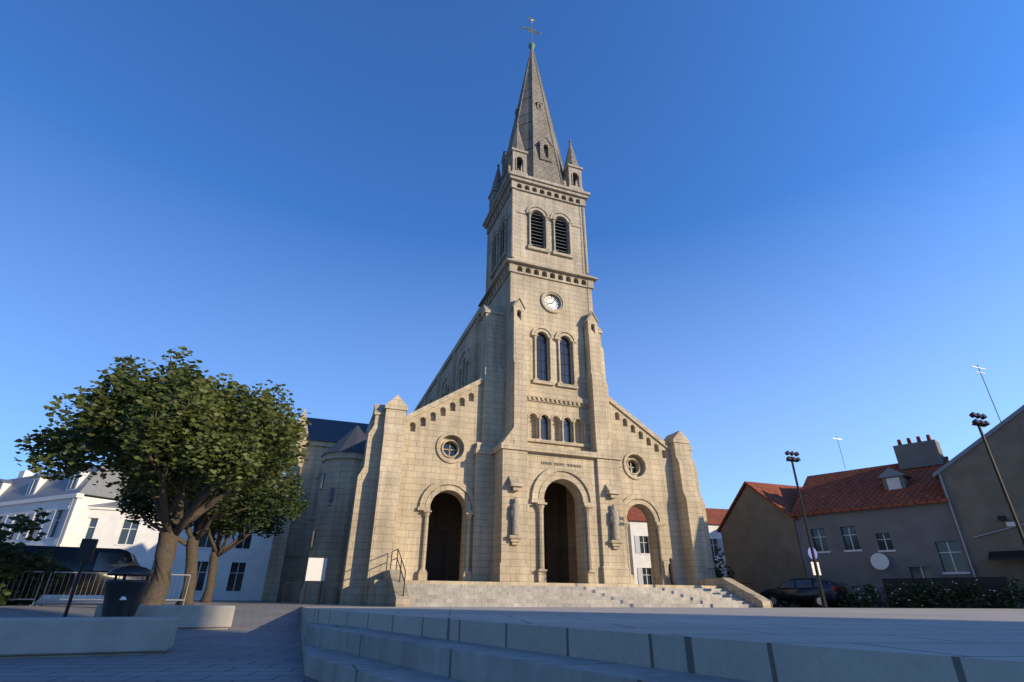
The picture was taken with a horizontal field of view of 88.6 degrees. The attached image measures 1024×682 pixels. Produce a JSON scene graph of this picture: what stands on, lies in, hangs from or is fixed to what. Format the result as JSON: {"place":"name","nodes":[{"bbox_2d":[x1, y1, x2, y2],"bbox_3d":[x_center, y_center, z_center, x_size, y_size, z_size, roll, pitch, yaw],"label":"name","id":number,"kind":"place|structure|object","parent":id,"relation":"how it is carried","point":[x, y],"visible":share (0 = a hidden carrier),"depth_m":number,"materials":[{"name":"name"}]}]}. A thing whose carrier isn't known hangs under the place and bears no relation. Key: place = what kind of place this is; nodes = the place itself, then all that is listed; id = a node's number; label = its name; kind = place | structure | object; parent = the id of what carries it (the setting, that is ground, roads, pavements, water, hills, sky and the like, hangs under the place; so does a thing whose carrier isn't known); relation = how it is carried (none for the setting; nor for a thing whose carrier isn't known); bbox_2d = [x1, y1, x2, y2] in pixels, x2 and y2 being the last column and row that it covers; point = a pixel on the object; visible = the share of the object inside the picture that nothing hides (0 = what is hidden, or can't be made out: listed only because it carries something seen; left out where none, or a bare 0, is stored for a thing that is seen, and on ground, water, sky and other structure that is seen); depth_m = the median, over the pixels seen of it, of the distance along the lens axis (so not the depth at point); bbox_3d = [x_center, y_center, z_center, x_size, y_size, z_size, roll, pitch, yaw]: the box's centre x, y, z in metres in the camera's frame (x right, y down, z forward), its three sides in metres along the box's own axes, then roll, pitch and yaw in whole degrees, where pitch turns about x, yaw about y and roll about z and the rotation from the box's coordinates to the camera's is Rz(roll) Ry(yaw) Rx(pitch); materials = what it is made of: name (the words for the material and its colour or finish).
{"place":"outdoors","nodes":[
{"label":"outdoors","id":0,"kind":"place"},
{"bbox_2d":[114,468,309,530],"bbox_3d":[-12.964,6.271,23.512,7.786,4.424,6.652,10,-27,-18],"label":"tree foliage","id":1,"kind":"object","parent":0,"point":[273,498],"visible":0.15,"depth_m":22.19,"materials":[{"name":"green plant"}]},
{"bbox_2d":[0,599,774,681],"bbox_3d":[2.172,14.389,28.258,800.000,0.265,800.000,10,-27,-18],"label":"ground","id":2,"kind":"structure","parent":0,"point":[258,641],"depth_m":6.11,"materials":[{"name":"grey stone"}]},
{"bbox_2d":[0,508,66,605],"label":"shrub foliage","id":3,"kind":"object","parent":2,"relation":"on","point":[9,562],"visible":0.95,"depth_m":17.88,"materials":[{"name":"green plant"}]},
{"bbox_2d":[5,545,150,594],"bbox_3d":[-16.660,8.894,20.255,5.068,1.630,2.440,10,-27,-18],"label":"van body","id":4,"kind":"object","parent":2,"relation":"on","point":[65,557],"visible":0.3,"depth_m":19.52,"materials":[{"name":"black metal"}]},
{"bbox_2d":[2,585,39,604],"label":"van tyres","id":5,"kind":"object","parent":4,"relation":"attached to","point":[15,602],"visible":0.17,"depth_m":18.61,"materials":[{"name":"black rubber"}]},
{"bbox_2d":[9,589,32,600],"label":"van hubcaps","id":6,"kind":"object","parent":5,"relation":"in","point":[18,591],"visible":0.1,"depth_m":18.55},
{"bbox_2d":[93,552,127,570],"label":"van windows","id":7,"kind":"structure","parent":4,"relation":"attached to","point":[106,561],"depth_m":20.04,"materials":[{"name":"black glass"}]},
{"bbox_2d":[0,570,190,605],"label":"crowd barriers","id":8,"kind":"object","parent":2,"relation":"on","point":[181,599],"visible":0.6,"depth_m":18.18,"materials":[{"name":"silver metal"}]},
{"bbox_2d":[0,605,234,658],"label":"concrete benches","id":9,"kind":"object","parent":2,"relation":"on","point":[148,629],"visible":0.91,"depth_m":6.24,"materials":[{"name":"grey concrete"}]},
{"bbox_2d":[101,565,152,616],"bbox_3d":[-7.286,4.826,9.837,0.740,1.145,0.740,10,-27,-18],"label":"litter bin","id":10,"kind":"object","parent":2,"relation":"on","point":[131,591],"visible":0.87,"depth_m":9.68,"materials":[{"name":"black plastic"}]},
{"bbox_2d":[128,491,264,604],"bbox_3d":[-13.575,7.424,22.450,5.446,6.973,5.225,10,-27,-18],"label":"linden tree trunk and limbs","id":11,"kind":"object","parent":2,"relation":"on","point":[191,544],"visible":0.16,"depth_m":21.66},
{"bbox_2d":[136,403,300,604],"bbox_3d":[-9.734,4.586,16.012,5.213,6.800,7.771,10,-27,-18],"label":"linden tree trunk and limbs","id":12,"kind":"object","parent":2,"relation":"on","point":[174,521],"visible":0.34,"depth_m":15.15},
{"bbox_2d":[14,346,312,505],"bbox_3d":[-10.343,2.884,16.608,7.791,4.297,8.210,10,-27,-18],"label":"tree foliage","id":13,"kind":"object","parent":12,"relation":"attached to","point":[227,425],"visible":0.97,"depth_m":14.62,"materials":[{"name":"green plant"}]},
{"bbox_2d":[199,519,264,602],"bbox_3d":[-15.990,10.744,29.548,4.832,7.233,7.062,10,-27,-18],"label":"linden tree trunk and limbs","id":14,"kind":"object","parent":2,"relation":"on","point":[217,551],"visible":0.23,"depth_m":28.38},
{"bbox_2d":[184,505,287,546],"bbox_3d":[-16.204,9.233,29.927,6.759,4.450,7.611,10,-27,-18],"label":"tree foliage","id":15,"kind":"object","parent":14,"relation":"attached to","point":[268,527],"visible":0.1,"depth_m":29.18,"materials":[{"name":"green plant"}]},
{"bbox_2d":[0,470,726,600],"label":"white buildings","id":16,"kind":"structure","parent":2,"relation":"on","point":[111,521],"depth_m":39.33,"materials":[{"name":"paint"}]},
{"bbox_2d":[1,509,726,583],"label":"windows","id":17,"kind":"structure","parent":16,"relation":"attached to","point":[637,548],"depth_m":39.35,"materials":[{"name":"black glass"}]},
{"bbox_2d":[0,473,967,590],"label":"window frames","id":18,"kind":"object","parent":16,"relation":"in","point":[948,564],"depth_m":38.30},
{"bbox_2d":[0,405,1023,507],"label":"zinc roofs","id":19,"kind":"structure","parent":16,"relation":"on","point":[17,488],"depth_m":39.51,"materials":[{"name":"grey metal"}]},
{"bbox_2d":[300,624,464,681],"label":"platform step","id":20,"kind":"object","parent":2,"relation":"on","point":[320,664],"visible":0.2,"depth_m":4.15,"materials":[{"name":"concrete"}]},
{"bbox_2d":[301,613,752,681],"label":"platform step","id":21,"kind":"object","parent":20,"relation":"on","point":[465,661],"visible":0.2,"depth_m":3.43,"materials":[{"name":"concrete"}]},
{"bbox_2d":[301,607,1023,681],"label":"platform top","id":22,"kind":"structure","parent":21,"relation":"on","point":[868,644],"depth_m":3.12,"materials":[{"name":"grey concrete"}]},
{"bbox_2d":[63,538,752,616],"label":"railings and sign poles","id":23,"kind":"object","parent":2,"relation":"on","point":[86,550],"visible":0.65,"depth_m":10.02,"materials":[{"name":"black metal"}]},
{"bbox_2d":[305,558,327,580],"bbox_3d":[-9.766,11.407,26.220,0.900,1.050,0.030,10,-27,-18],"label":"poster board","id":24,"kind":"object","parent":23,"relation":"attached to","point":[316,569],"visible":1,"depth_m":26.20,"materials":[{"name":"white"}]},
{"bbox_2d":[56,365,1023,586],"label":"pipes and poles","id":25,"kind":"object","parent":2,"relation":"on","point":[949,503],"visible":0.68,"depth_m":28.04,"materials":[{"name":"silver metal"}]},
{"bbox_2d":[406,584,754,607],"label":"church steps","id":26,"kind":"structure","parent":2,"relation":"on","point":[440,595],"depth_m":24.52,"materials":[{"name":"beige stone"}]},
{"bbox_2d":[712,548,734,578],"bbox_3d":[13.570,15.738,35.035,3.442,3.546,4.328,10,-27,-18],"label":"shrub foliage","id":27,"kind":"object","parent":2,"relation":"on","point":[716,562],"visible":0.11,"depth_m":34.74,"materials":[{"name":"green plant"}]},
{"bbox_2d":[627,435,948,531],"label":"house tile roofs","id":28,"kind":"structure","parent":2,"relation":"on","point":[852,490],"depth_m":33.43,"materials":[{"name":"red tile"}]},
{"bbox_2d":[768,595,836,607],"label":"car wheels","id":29,"kind":"object","parent":2,"relation":"on","point":[778,602],"visible":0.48,"depth_m":29.87,"materials":[{"name":"black rubber"}]},
{"bbox_2d":[770,597,831,604],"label":"parked car hubcaps","id":30,"kind":"object","parent":29,"relation":"in","point":[773,599],"visible":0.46,"depth_m":29.99,"materials":[{"name":"grey"}]},
{"bbox_2d":[721,411,1023,608],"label":"house wall","id":31,"kind":"structure","parent":2,"relation":"on","point":[761,544],"depth_m":27.77,"materials":[{"name":"grey paint"}]},
{"bbox_2d":[795,439,972,607],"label":"building wall","id":32,"kind":"structure","parent":2,"relation":"on","point":[916,532],"depth_m":30.08,"materials":[{"name":"grey paint"}]},
{"bbox_2d":[784,578,1023,608],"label":"hedge","id":33,"kind":"object","parent":2,"relation":"on","point":[935,600],"visible":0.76,"depth_m":25.67,"materials":[{"name":"green plant"}]},
{"bbox_2d":[805,578,1020,607],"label":"shrub flowers","id":34,"kind":"object","parent":33,"relation":"attached to","point":[928,596],"visible":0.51,"depth_m":25.82,"materials":[{"name":"white"}]},
{"bbox_2d":[785,412,1023,608],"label":"street lamps","id":35,"kind":"object","parent":2,"relation":"on","point":[989,583],"visible":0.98,"depth_m":25.32,"materials":[{"name":"black metal"}]},
{"bbox_2d":[808,547,816,558],"bbox_3d":[15.124,10.688,26.410,0.600,0.600,0.020,10,-27,-18],"label":"road sign","id":36,"kind":"object","parent":35,"relation":"attached to","point":[810,554],"visible":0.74,"depth_m":26.39,"materials":[{"name":"blue"}]},
{"bbox_2d":[1,477,1015,592],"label":"window panes","id":37,"kind":"structure","parent":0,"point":[879,561],"depth_m":31.03,"materials":[{"name":"black glass"}]},
{"bbox_2d":[0,0,1023,508],"label":"sky","id":38,"kind":"structure","parent":0,"point":[804,219],"materials":[{"name":"blue"}]},
{"bbox_2d":[261,147,772,607],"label":"church","id":39,"kind":"structure","parent":0,"point":[489,399],"depth_m":31.54,"materials":[{"name":"beige stone"}]},
{"bbox_2d":[306,417,368,456],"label":"church slate roofs","id":40,"kind":"structure","parent":39,"relation":"attached to","point":[345,436],"depth_m":39.93,"materials":[{"name":"stone"}]},
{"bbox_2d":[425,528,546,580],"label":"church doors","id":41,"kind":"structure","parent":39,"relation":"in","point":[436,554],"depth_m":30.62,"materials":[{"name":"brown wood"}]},
{"bbox_2d":[428,482,568,582],"bbox_3d":[1.658,10.534,31.809,19.800,7.700,4.800,10,-27,-18],"label":"doorway interior","id":42,"kind":"object","parent":39,"relation":"attached to","point":[446,512],"visible":0.05,"depth_m":32.30,"materials":[{"name":"black"}]},
{"bbox_2d":[494,214,567,264],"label":"louvers","id":43,"kind":"object","parent":39,"relation":"on","point":[540,235],"visible":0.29,"depth_m":38.20,"materials":[{"name":"grey wood"}]},
{"bbox_2d":[522,16,540,41],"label":"weathervane cross","id":44,"kind":"object","parent":39,"relation":"on","point":[530,29],"visible":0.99,"depth_m":52.27,"materials":[{"name":"metal"}]},
{"bbox_2d":[491,49,577,191],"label":"church spire","id":45,"kind":"structure","parent":39,"relation":"on","point":[533,134],"depth_m":43.65,"materials":[{"name":"grey stone"}]},
{"bbox_2d":[528,42,534,49],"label":"finial ball","id":46,"kind":"object","parent":45,"relation":"on","point":[531,45],"visible":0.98,"depth_m":50.92,"materials":[{"name":"teal metal"}]},
{"bbox_2d":[545,296,558,309],"bbox_3d":[2.668,-2.536,35.448,1.240,1.240,0.040,10,-27,-18],"label":"clock face","id":47,"kind":"object","parent":39,"relation":"attached to","point":[553,306],"visible":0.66,"depth_m":35.45},
{"bbox_2d":[545,295,559,309],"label":"clock hands and numerals","id":48,"kind":"object","parent":39,"relation":"attached to","point":[553,301],"visible":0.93,"depth_m":35.55,"materials":[{"name":"black metal"}]},
{"bbox_2d":[516,104,592,467],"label":"dark church recesses","id":49,"kind":"object","parent":39,"relation":"on","point":[539,230],"visible":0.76,"depth_m":38.24,"materials":[{"name":"black"}]},
{"bbox_2d":[510,497,619,539],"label":"statues","id":50,"kind":"object","parent":39,"relation":"attached to","point":[515,513],"visible":1,"depth_m":27.64,"materials":[{"name":"stone"}]},
{"bbox_2d":[775,606,832,607],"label":"side street","id":51,"kind":"structure","parent":0,"point":[797,607],"depth_m":28.31,"materials":[{"name":"grey asphalt"}]},
{"bbox_2d":[760,578,844,600],"bbox_3d":[16.461,14.183,29.946,3.019,1.149,4.316,10,-27,-18],"label":"car","id":52,"kind":"object","parent":51,"relation":"on","point":[795,594],"visible":0.74,"depth_m":29.12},
{"bbox_2d":[779,580,823,587],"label":"car windows","id":53,"kind":"structure","parent":52,"relation":"in","point":[799,584],"depth_m":29.37,"materials":[{"name":"black glass"}]},
{"bbox_2d":[831,586,843,591],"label":"parked car tail lights","id":54,"kind":"object","parent":52,"relation":"attached to","point":[833,588],"visible":0.71,"depth_m":28.27}
]}

